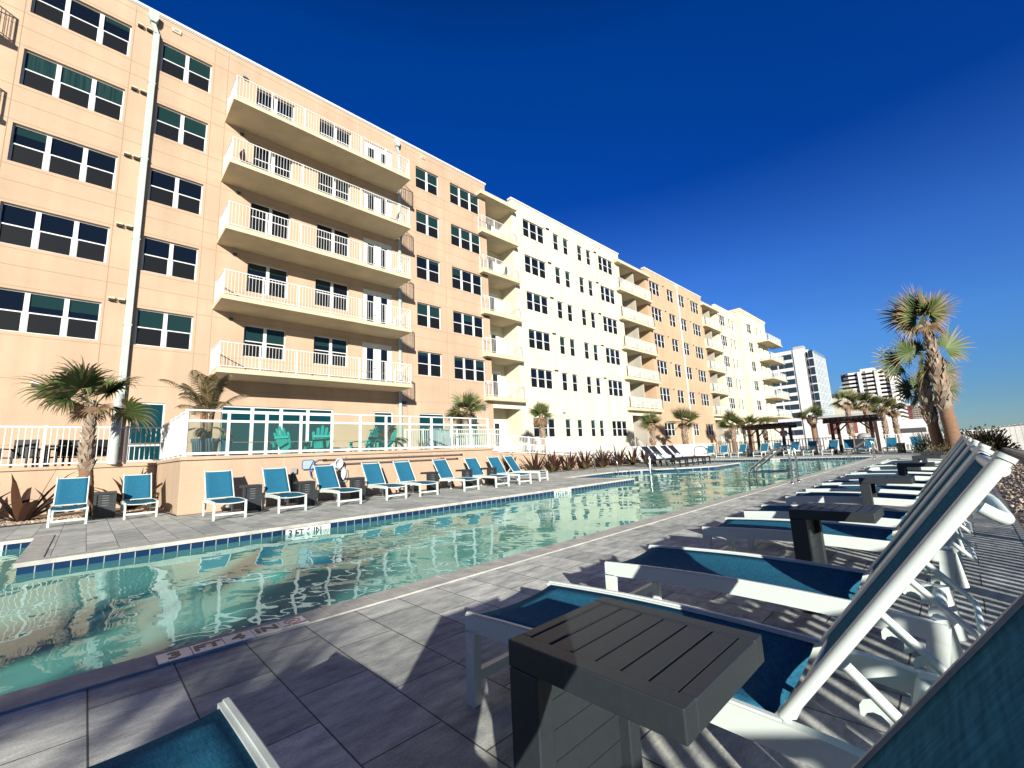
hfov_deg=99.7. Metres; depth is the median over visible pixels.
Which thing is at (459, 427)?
glass door
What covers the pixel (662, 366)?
triple window
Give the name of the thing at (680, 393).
double window
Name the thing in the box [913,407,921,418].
window
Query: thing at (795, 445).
sun lounger
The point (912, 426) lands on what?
beach tower
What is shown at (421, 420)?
glass door
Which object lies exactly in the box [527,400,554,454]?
fan palm
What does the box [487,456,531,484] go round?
sun lounger
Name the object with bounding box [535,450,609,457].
ramp kerb
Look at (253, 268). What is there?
double window
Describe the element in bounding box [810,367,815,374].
window
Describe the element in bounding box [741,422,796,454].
pergola
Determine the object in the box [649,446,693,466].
sun lounger
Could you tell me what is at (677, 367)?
double window
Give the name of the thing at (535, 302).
triple window
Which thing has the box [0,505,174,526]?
gravel bed
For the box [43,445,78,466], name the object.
patio table
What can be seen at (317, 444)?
adirondack chair
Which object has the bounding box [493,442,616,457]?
ramp fence
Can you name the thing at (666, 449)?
sun lounger
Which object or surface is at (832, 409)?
window
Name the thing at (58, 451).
patio chair
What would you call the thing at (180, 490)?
terrace wall
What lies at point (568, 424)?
narrow window
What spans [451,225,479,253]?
triple window
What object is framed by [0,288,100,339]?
triple window
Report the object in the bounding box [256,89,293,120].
double window
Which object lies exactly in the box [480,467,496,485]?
side table
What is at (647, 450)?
sun lounger
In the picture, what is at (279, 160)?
double window
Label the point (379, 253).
door
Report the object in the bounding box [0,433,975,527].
ground
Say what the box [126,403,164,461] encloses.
glass door
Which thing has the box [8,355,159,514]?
fan palm
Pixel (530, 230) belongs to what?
triple window
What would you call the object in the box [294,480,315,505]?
side table
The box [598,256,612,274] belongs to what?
triple window
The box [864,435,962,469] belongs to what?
sun lounger
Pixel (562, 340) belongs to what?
narrow window
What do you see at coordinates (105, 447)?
patio chair
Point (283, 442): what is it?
adirondack chair
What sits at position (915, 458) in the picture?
side table
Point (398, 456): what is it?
pool pole
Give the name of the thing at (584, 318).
narrow window
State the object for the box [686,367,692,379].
double window
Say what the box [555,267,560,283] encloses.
narrow window
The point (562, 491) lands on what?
depth marker
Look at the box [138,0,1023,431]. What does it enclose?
sky
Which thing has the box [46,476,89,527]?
sun lounger
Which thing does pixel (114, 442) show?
pipe post
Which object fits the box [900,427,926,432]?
window
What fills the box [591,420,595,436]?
narrow window
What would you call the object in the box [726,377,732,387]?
triple window
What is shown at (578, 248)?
narrow window
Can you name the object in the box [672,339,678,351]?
double window
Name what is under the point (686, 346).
double window
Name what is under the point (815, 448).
side table
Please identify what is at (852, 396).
fan palm
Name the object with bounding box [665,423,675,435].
triple window
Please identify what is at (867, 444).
sun lounger
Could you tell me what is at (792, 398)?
window
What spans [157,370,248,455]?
potted palm
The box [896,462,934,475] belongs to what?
side table
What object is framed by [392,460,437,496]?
sun lounger
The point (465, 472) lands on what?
side table
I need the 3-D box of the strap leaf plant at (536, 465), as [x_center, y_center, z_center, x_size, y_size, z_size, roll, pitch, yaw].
[1.103,3.884,21.659,1.753,1.178,2.261,-6,-10,20]
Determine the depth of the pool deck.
2.13 m
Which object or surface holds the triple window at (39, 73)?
in the apartment building
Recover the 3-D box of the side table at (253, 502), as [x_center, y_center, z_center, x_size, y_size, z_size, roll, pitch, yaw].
[-5.961,2.595,9.831,0.376,0.590,0.410,6,-13,-44]
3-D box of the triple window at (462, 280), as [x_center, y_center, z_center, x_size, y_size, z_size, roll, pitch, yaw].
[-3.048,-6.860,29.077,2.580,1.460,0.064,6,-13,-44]
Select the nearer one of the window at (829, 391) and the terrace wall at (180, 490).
the terrace wall at (180, 490)
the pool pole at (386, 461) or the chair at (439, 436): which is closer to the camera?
the pool pole at (386, 461)
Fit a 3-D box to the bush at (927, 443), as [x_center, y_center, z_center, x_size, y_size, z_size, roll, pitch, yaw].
[23.411,3.051,23.950,2.342,1.499,2.184,6,-13,-44]
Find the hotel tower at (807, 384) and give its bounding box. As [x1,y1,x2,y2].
[770,346,834,446]
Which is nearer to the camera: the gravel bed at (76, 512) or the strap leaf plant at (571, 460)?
the gravel bed at (76, 512)
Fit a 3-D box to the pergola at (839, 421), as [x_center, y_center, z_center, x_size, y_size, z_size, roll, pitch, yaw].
[23.433,3.467,29.499,3.100,2.430,3.000,6,-13,-44]
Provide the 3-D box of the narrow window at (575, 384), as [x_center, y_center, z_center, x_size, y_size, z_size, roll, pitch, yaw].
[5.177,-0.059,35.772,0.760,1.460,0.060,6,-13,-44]
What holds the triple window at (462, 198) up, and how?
in the apartment building
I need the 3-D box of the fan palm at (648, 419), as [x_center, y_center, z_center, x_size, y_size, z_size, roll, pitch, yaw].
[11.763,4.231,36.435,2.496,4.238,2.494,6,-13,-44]
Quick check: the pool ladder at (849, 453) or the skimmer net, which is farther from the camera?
the pool ladder at (849, 453)
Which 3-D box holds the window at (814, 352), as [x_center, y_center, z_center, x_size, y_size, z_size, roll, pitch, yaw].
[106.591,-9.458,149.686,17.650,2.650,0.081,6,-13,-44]
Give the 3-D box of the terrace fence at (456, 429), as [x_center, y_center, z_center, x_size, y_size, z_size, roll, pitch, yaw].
[-2.515,2.626,19.801,5.120,1.165,0.078,4,-12,-37]
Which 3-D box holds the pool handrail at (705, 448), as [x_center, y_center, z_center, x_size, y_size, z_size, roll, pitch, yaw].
[12.173,4.851,27.292,0.120,1.845,1.275,6,-13,-44]
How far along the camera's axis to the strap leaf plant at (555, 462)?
22.20 m
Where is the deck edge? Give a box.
[993,486,1023,542]
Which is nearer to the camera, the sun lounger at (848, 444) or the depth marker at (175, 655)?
the depth marker at (175, 655)
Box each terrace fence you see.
[0,425,161,466]
[160,412,188,460]
[404,428,502,451]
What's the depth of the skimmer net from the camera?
11.54 m
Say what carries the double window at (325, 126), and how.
in the apartment building
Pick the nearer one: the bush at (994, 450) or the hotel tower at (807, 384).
the bush at (994, 450)
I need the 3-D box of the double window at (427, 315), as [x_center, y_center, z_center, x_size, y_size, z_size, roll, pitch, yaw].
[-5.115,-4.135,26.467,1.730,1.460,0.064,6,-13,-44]
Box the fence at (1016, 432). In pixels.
[983,424,1023,449]
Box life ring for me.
[330,458,347,483]
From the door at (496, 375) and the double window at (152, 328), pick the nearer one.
the double window at (152, 328)
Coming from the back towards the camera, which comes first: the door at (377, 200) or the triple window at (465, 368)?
the triple window at (465, 368)
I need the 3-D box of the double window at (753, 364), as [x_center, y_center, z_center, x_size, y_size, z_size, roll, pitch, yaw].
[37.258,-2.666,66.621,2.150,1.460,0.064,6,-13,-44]
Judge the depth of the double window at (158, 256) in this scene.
17.79 m
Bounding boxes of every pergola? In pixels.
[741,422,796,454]
[822,414,883,453]
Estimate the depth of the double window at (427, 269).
26.96 m
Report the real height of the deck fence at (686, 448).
1.165 m
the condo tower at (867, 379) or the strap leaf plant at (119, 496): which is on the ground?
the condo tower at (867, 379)
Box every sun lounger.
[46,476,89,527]
[87,591,1023,767]
[119,473,157,519]
[202,469,246,520]
[262,466,306,512]
[313,464,361,505]
[361,462,406,500]
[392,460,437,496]
[432,458,478,491]
[464,457,509,487]
[465,445,1018,767]
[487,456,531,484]
[503,455,548,481]
[604,441,990,673]
[640,446,686,466]
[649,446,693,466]
[660,445,703,464]
[667,445,710,464]
[701,445,714,455]
[702,438,978,596]
[716,445,728,457]
[730,444,746,457]
[744,437,972,554]
[753,443,769,456]
[765,442,781,455]
[783,441,800,455]
[785,436,971,525]
[803,441,816,455]
[806,436,967,494]
[821,439,839,454]
[822,435,964,486]
[841,435,965,480]
[843,439,855,454]
[851,437,961,473]
[858,438,876,453]
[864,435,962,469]
[872,436,961,465]
[881,434,962,463]
[882,437,896,453]
[885,435,961,460]
[909,436,926,452]
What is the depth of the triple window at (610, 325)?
41.05 m
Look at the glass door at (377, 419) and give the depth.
23.19 m
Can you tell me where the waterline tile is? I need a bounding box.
[0,457,869,574]
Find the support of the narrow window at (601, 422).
in the apartment building
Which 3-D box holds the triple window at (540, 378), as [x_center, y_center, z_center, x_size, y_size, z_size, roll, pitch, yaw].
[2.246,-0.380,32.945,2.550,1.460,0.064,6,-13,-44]
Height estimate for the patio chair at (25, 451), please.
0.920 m
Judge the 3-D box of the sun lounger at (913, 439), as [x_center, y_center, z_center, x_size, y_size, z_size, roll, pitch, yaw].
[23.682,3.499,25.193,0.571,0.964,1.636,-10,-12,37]
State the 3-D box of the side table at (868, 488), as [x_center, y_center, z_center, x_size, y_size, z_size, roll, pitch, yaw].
[3.867,1.247,4.400,0.376,0.590,0.410,6,-13,-44]
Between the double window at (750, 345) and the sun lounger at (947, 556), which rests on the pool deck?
the sun lounger at (947, 556)
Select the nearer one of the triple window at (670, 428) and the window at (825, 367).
the triple window at (670, 428)
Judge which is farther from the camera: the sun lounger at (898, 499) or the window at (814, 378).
the window at (814, 378)
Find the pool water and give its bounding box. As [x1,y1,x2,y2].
[0,459,862,694]
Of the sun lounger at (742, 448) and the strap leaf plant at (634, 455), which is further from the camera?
the sun lounger at (742, 448)
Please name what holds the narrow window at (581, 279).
in the apartment building
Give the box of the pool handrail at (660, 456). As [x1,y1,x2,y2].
[648,452,678,475]
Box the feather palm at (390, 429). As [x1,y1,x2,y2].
[365,425,407,446]
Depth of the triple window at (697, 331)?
55.63 m
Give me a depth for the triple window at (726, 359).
61.58 m
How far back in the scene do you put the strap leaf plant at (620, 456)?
26.31 m
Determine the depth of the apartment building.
20.48 m
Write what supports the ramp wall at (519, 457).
on the gravel bed at (607, 466)
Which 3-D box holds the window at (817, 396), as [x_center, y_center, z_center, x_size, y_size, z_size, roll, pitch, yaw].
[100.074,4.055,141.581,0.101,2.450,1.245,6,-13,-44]
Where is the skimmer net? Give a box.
[302,459,322,478]
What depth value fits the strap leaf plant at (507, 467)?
20.60 m
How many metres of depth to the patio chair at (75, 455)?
13.00 m
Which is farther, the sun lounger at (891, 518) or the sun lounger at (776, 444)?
the sun lounger at (776, 444)
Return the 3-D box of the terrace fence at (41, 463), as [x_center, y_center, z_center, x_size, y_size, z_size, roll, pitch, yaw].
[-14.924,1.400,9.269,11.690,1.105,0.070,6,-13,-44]
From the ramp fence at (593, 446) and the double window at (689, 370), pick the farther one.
the double window at (689, 370)
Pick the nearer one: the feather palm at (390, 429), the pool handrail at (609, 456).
the feather palm at (390, 429)
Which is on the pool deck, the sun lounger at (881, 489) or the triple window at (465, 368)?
the sun lounger at (881, 489)
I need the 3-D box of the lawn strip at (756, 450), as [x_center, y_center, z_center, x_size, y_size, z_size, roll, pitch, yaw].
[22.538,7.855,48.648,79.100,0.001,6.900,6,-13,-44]
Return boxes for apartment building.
[0,0,792,467]
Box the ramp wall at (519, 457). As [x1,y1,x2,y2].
[493,452,640,473]
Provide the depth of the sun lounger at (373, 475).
12.00 m
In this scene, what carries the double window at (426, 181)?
in the apartment building
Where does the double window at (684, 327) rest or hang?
in the apartment building
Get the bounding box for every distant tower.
[905,403,913,418]
[912,403,922,418]
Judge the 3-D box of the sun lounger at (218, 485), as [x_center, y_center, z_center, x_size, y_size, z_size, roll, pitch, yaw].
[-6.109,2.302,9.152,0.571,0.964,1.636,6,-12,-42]
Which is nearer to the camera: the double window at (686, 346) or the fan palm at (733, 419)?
the fan palm at (733, 419)
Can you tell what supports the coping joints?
attached to the pool coping
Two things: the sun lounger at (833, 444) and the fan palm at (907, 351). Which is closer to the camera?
the fan palm at (907, 351)
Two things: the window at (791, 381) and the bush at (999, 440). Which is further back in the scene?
the window at (791, 381)
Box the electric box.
[290,468,296,502]
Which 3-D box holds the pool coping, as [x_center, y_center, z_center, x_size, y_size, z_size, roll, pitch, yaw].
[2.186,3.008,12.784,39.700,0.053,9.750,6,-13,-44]
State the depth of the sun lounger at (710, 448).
34.09 m
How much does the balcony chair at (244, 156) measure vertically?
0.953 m
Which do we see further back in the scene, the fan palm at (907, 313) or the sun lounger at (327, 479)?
the fan palm at (907, 313)
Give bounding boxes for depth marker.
[155,616,308,665]
[286,524,329,534]
[554,489,570,493]
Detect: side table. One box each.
[92,491,116,519]
[239,484,261,510]
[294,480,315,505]
[344,477,364,501]
[420,472,438,492]
[455,469,472,488]
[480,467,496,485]
[508,597,763,767]
[746,449,752,456]
[777,447,783,455]
[788,502,883,614]
[810,446,818,454]
[858,476,914,504]
[896,443,906,452]
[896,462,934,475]
[912,455,940,469]
[920,451,944,461]
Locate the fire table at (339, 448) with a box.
[328,447,347,451]
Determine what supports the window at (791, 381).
in the hotel tower at (807, 384)
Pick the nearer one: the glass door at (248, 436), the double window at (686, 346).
the glass door at (248, 436)
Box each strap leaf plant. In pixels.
[0,464,90,521]
[0,483,30,512]
[94,467,162,508]
[417,436,428,449]
[499,453,525,472]
[520,449,553,469]
[541,451,569,470]
[559,451,579,469]
[575,449,601,467]
[587,445,624,466]
[604,445,632,465]
[624,445,643,463]
[638,445,648,462]
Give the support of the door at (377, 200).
in the apartment building
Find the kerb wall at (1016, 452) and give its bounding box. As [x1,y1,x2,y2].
[1000,447,1023,457]
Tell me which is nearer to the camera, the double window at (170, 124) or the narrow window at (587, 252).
the double window at (170, 124)
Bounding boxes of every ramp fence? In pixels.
[441,433,638,459]
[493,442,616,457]
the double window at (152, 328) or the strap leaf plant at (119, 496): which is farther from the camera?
the double window at (152, 328)
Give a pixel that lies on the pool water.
(56, 624)
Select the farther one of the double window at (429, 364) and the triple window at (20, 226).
the double window at (429, 364)
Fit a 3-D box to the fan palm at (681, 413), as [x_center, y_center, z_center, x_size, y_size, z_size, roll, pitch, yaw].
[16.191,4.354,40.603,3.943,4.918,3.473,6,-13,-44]
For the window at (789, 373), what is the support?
in the hotel tower at (807, 384)
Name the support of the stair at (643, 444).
on the lawn strip at (756, 450)
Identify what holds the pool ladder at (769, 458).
attached to the pool deck
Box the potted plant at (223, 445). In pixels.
[217,429,234,455]
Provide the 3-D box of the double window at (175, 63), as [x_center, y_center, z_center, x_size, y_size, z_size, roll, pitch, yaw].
[-14.509,-14.013,19.265,1.790,1.460,0.064,6,-13,-44]
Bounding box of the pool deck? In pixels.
[0,450,1023,767]
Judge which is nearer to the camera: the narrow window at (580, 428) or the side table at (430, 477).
the side table at (430, 477)
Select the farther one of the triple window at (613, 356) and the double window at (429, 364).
the triple window at (613, 356)
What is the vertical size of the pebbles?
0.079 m
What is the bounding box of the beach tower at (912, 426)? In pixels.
[898,418,930,443]
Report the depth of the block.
209.20 m
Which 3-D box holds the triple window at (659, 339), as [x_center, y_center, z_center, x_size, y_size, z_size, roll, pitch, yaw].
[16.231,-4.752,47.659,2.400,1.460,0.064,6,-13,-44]
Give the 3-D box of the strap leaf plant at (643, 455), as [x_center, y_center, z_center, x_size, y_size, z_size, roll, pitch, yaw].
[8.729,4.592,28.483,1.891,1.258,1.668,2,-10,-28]
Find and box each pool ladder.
[747,445,799,487]
[847,439,875,461]
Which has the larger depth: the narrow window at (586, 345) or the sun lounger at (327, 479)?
the narrow window at (586, 345)
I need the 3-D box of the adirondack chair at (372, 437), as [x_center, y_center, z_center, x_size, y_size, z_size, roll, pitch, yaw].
[-5.035,2.027,14.964,0.969,1.075,0.790,-4,-9,10]
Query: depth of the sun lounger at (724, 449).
33.30 m
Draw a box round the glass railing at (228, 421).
[181,409,488,456]
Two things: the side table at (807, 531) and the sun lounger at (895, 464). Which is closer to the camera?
the side table at (807, 531)
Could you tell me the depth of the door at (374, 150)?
25.47 m
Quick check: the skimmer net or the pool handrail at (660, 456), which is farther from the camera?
the pool handrail at (660, 456)
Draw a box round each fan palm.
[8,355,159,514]
[443,387,490,447]
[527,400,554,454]
[637,411,662,445]
[665,406,699,443]
[713,409,745,451]
[738,412,760,450]
[757,416,772,449]
[795,403,825,445]
[829,388,862,446]
[851,388,883,434]
[863,393,894,442]
[871,323,973,452]
[874,282,961,446]
[875,395,905,442]
[889,369,962,426]
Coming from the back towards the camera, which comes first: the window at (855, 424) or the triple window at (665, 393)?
the window at (855, 424)
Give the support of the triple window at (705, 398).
in the apartment building
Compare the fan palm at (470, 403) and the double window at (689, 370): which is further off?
the double window at (689, 370)
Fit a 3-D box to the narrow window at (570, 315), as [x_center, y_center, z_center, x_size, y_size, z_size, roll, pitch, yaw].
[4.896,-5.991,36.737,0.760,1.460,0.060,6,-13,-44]
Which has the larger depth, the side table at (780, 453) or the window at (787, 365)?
the window at (787, 365)
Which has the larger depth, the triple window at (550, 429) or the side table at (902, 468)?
the triple window at (550, 429)
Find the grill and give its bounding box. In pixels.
[855,433,873,452]
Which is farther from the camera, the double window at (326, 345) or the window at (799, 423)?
the window at (799, 423)
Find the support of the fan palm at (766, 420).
on the lawn strip at (756, 450)
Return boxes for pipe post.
[107,394,123,463]
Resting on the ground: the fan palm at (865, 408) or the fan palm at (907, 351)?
the fan palm at (865, 408)
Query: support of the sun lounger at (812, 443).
on the pool deck
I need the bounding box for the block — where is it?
[831,389,881,414]
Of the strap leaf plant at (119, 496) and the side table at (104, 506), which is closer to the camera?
the side table at (104, 506)
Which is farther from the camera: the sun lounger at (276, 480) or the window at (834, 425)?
the window at (834, 425)
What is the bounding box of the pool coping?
[0,455,882,710]
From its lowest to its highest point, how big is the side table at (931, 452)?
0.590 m
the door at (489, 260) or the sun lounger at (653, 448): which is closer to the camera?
the sun lounger at (653, 448)
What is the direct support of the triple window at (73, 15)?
in the apartment building
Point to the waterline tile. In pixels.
(69, 563)
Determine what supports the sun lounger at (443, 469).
on the pool deck
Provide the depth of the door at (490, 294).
32.48 m
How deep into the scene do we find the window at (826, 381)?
147.18 m
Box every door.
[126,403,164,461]
[218,406,332,455]
[362,342,391,381]
[363,237,391,270]
[363,289,391,324]
[364,141,390,167]
[364,188,391,216]
[374,412,392,449]
[419,413,443,448]
[457,415,477,447]
[486,220,493,230]
[487,256,495,271]
[489,293,496,311]
[490,331,498,353]
[492,370,500,396]
[494,419,503,450]
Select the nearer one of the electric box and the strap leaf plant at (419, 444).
the electric box
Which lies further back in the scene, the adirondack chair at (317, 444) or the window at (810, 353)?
the window at (810, 353)
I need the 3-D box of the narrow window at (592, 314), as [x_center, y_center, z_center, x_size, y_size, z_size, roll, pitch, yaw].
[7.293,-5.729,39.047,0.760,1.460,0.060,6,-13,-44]
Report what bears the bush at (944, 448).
on the pool deck
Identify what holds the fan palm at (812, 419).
on the ground
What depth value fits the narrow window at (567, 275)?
37.30 m
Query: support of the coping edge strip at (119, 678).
attached to the pool coping
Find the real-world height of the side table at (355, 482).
0.590 m
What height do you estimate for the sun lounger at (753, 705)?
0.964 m
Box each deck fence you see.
[633,443,706,461]
[706,428,998,455]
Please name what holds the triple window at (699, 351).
in the apartment building
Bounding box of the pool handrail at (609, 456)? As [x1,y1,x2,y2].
[594,452,618,474]
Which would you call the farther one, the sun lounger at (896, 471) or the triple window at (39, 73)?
the triple window at (39, 73)
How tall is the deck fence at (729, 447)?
1.165 m
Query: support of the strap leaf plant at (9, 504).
on the gravel bed at (76, 512)
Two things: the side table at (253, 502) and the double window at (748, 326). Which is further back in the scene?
the double window at (748, 326)
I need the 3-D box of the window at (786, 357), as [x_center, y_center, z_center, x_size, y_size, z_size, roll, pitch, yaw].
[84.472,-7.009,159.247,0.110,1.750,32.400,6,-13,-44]
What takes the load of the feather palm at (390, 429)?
on the terrace floor
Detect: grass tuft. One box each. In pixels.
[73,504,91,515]
[542,462,559,471]
[598,461,606,467]
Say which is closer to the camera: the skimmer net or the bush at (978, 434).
the skimmer net
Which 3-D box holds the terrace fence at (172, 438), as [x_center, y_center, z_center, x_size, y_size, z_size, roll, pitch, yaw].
[-9.120,1.465,11.609,0.070,1.105,4.520,6,-13,-44]
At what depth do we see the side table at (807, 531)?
2.58 m
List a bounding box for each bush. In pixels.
[911,428,946,452]
[926,441,951,454]
[960,423,1021,450]
[960,425,1003,445]
[981,439,995,451]
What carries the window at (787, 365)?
in the hotel tower at (807, 384)
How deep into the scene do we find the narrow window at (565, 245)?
37.79 m
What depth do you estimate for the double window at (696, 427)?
51.06 m
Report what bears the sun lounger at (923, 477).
on the pool deck
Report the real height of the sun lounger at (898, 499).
0.964 m
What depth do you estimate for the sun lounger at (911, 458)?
11.78 m
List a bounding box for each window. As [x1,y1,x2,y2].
[0,202,109,262]
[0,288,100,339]
[8,124,116,189]
[20,50,124,120]
[31,0,131,55]
[134,308,192,349]
[141,237,197,280]
[147,168,202,214]
[154,104,207,152]
[160,43,211,92]
[243,325,285,359]
[246,262,287,298]
[250,201,289,239]
[253,144,291,179]
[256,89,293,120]
[313,335,347,366]
[315,278,347,310]
[316,223,348,256]
[318,171,349,201]
[320,120,350,148]
[416,167,437,195]
[416,210,438,238]
[417,256,439,283]
[417,302,440,329]
[418,351,441,376]
[450,184,478,214]
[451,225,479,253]
[452,267,481,295]
[453,311,483,337]
[454,356,484,381]
[523,219,543,243]
[525,255,545,278]
[526,291,548,314]
[529,329,550,351]
[531,368,552,388]
[533,418,555,436]
[553,234,558,250]
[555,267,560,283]
[557,301,562,318]
[560,337,565,353]
[562,373,567,390]
[563,239,567,254]
[565,271,570,287]
[566,419,571,436]
[567,305,572,321]
[570,339,575,355]
[572,374,577,391]
[577,246,581,260]
[578,420,582,436]
[579,277,584,292]
[582,310,586,325]
[584,343,589,358]
[586,250,590,265]
[587,377,591,392]
[588,281,592,295]
[591,313,595,327]
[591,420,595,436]
[593,345,598,360]
[596,378,600,393]
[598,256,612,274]
[600,286,614,304]
[600,420,604,436]
[603,316,617,334]
[606,348,620,364]
[608,380,623,396]
[612,421,627,436]
[649,281,659,296]
[652,307,661,321]
[654,333,664,347]
[657,360,667,374]
[660,388,670,401]
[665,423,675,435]
[667,290,672,302]
[669,314,675,326]
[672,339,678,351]
[675,364,681,377]
[678,295,684,307]
[678,390,684,402]
[681,319,686,330]
[684,343,689,354]
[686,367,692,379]
[689,392,695,404]
[690,301,698,313]
[693,324,700,336]
[694,424,699,435]
[695,346,703,358]
[698,370,706,382]
[701,394,709,405]
[706,424,713,435]
[718,315,724,325]
[721,335,727,346]
[724,356,729,366]
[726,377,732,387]
[729,398,735,408]
[746,324,750,333]
[749,343,753,352]
[752,362,756,371]
[754,381,758,390]
[757,401,761,409]
[770,362,792,369]
[773,379,795,386]
[775,370,794,377]
[775,395,798,402]
[776,387,796,392]
[776,404,799,409]
[780,421,801,425]
[780,430,803,435]
[783,354,791,359]
[808,350,812,357]
[809,358,814,365]
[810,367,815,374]
[812,375,816,382]
[813,350,825,362]
[813,384,818,391]
[814,358,826,369]
[815,392,819,399]
[816,367,827,378]
[817,375,829,385]
[819,384,830,393]
[820,392,831,402]
[821,401,833,410]
[828,424,836,433]
[847,423,858,432]
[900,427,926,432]
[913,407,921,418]
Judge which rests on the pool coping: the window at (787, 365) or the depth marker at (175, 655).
the depth marker at (175, 655)
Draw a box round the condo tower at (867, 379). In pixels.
[840,367,908,419]
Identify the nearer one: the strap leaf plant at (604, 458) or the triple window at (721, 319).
the strap leaf plant at (604, 458)
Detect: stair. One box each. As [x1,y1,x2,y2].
[636,437,661,445]
[721,436,742,451]
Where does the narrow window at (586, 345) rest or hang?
in the apartment building
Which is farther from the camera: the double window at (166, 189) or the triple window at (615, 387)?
the triple window at (615, 387)
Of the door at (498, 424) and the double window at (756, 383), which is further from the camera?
the double window at (756, 383)
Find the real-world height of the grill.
1.320 m
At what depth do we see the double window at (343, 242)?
22.90 m
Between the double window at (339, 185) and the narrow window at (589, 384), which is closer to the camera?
the double window at (339, 185)
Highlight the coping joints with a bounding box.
[41,457,870,698]
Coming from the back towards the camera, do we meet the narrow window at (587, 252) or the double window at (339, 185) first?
the narrow window at (587, 252)
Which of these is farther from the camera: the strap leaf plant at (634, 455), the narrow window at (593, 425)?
the narrow window at (593, 425)
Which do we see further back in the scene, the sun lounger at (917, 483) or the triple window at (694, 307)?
the triple window at (694, 307)
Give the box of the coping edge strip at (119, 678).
[0,456,879,714]
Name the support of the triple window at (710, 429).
in the apartment building
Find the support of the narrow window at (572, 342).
in the apartment building
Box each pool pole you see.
[314,457,457,465]
[322,453,462,460]
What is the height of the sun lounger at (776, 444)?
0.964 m
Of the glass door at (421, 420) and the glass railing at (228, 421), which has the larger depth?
the glass door at (421, 420)
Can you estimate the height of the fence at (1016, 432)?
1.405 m
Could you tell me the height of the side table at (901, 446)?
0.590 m
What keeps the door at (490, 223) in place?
in the apartment building
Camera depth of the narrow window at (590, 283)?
39.62 m
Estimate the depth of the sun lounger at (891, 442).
26.42 m
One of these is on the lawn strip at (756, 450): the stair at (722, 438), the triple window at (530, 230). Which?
the stair at (722, 438)
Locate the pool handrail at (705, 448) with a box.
[694,446,714,462]
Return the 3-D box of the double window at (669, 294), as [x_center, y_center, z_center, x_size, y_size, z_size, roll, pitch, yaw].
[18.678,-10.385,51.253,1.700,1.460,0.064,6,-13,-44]
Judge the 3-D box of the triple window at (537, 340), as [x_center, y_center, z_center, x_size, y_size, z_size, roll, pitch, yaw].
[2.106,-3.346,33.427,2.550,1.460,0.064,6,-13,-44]
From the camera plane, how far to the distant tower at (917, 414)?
467.20 m
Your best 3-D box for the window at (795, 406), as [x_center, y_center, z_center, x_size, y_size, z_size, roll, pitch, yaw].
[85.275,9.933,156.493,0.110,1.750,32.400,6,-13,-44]
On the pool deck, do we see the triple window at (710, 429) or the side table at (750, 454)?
the side table at (750, 454)
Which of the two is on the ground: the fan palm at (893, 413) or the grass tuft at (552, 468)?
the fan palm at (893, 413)
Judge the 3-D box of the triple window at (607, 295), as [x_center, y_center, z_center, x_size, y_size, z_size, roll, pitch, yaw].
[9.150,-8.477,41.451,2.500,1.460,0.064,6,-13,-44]
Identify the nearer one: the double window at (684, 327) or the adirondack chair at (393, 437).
the adirondack chair at (393, 437)
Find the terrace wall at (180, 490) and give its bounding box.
[0,447,492,517]
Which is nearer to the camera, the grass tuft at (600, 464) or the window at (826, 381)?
the grass tuft at (600, 464)
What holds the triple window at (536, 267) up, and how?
in the apartment building
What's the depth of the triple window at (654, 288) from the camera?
48.74 m
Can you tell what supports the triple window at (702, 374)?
in the apartment building
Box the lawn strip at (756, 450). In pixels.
[642,445,822,461]
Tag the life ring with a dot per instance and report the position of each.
(341, 467)
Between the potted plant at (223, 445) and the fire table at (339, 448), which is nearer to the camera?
the potted plant at (223, 445)
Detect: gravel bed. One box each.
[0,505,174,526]
[531,456,710,473]
[990,446,1023,529]
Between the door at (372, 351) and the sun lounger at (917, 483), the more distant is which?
the door at (372, 351)
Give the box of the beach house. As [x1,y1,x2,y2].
[817,412,894,449]
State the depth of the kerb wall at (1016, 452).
19.02 m
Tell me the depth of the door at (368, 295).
24.06 m
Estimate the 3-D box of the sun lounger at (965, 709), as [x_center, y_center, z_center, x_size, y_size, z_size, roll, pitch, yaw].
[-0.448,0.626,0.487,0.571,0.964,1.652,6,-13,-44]
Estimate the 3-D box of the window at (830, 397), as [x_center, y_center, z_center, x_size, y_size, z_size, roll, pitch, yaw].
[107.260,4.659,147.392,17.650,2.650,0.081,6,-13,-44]
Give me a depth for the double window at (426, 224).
27.44 m
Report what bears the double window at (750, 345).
in the apartment building
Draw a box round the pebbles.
[0,464,1023,528]
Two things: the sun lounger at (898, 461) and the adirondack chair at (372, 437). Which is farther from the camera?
the adirondack chair at (372, 437)
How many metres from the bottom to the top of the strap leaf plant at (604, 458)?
1.499 m
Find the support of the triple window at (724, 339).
in the apartment building
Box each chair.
[0,439,40,467]
[31,439,70,466]
[61,440,79,465]
[93,439,119,460]
[239,149,257,167]
[270,426,306,453]
[307,426,334,452]
[348,426,378,451]
[372,428,397,450]
[429,427,449,448]
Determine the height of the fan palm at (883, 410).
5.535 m
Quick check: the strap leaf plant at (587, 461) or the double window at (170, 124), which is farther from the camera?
the strap leaf plant at (587, 461)
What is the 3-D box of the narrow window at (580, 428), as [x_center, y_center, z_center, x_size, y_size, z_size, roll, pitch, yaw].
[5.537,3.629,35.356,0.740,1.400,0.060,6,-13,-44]
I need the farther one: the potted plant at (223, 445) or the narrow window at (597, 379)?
the narrow window at (597, 379)
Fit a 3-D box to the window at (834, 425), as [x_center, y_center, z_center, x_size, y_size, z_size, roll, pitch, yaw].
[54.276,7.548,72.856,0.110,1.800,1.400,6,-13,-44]
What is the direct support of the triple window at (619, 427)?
in the apartment building
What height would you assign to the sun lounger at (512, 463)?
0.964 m
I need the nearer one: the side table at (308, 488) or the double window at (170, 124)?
the side table at (308, 488)
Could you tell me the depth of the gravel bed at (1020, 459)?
7.95 m
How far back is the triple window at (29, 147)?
15.97 m

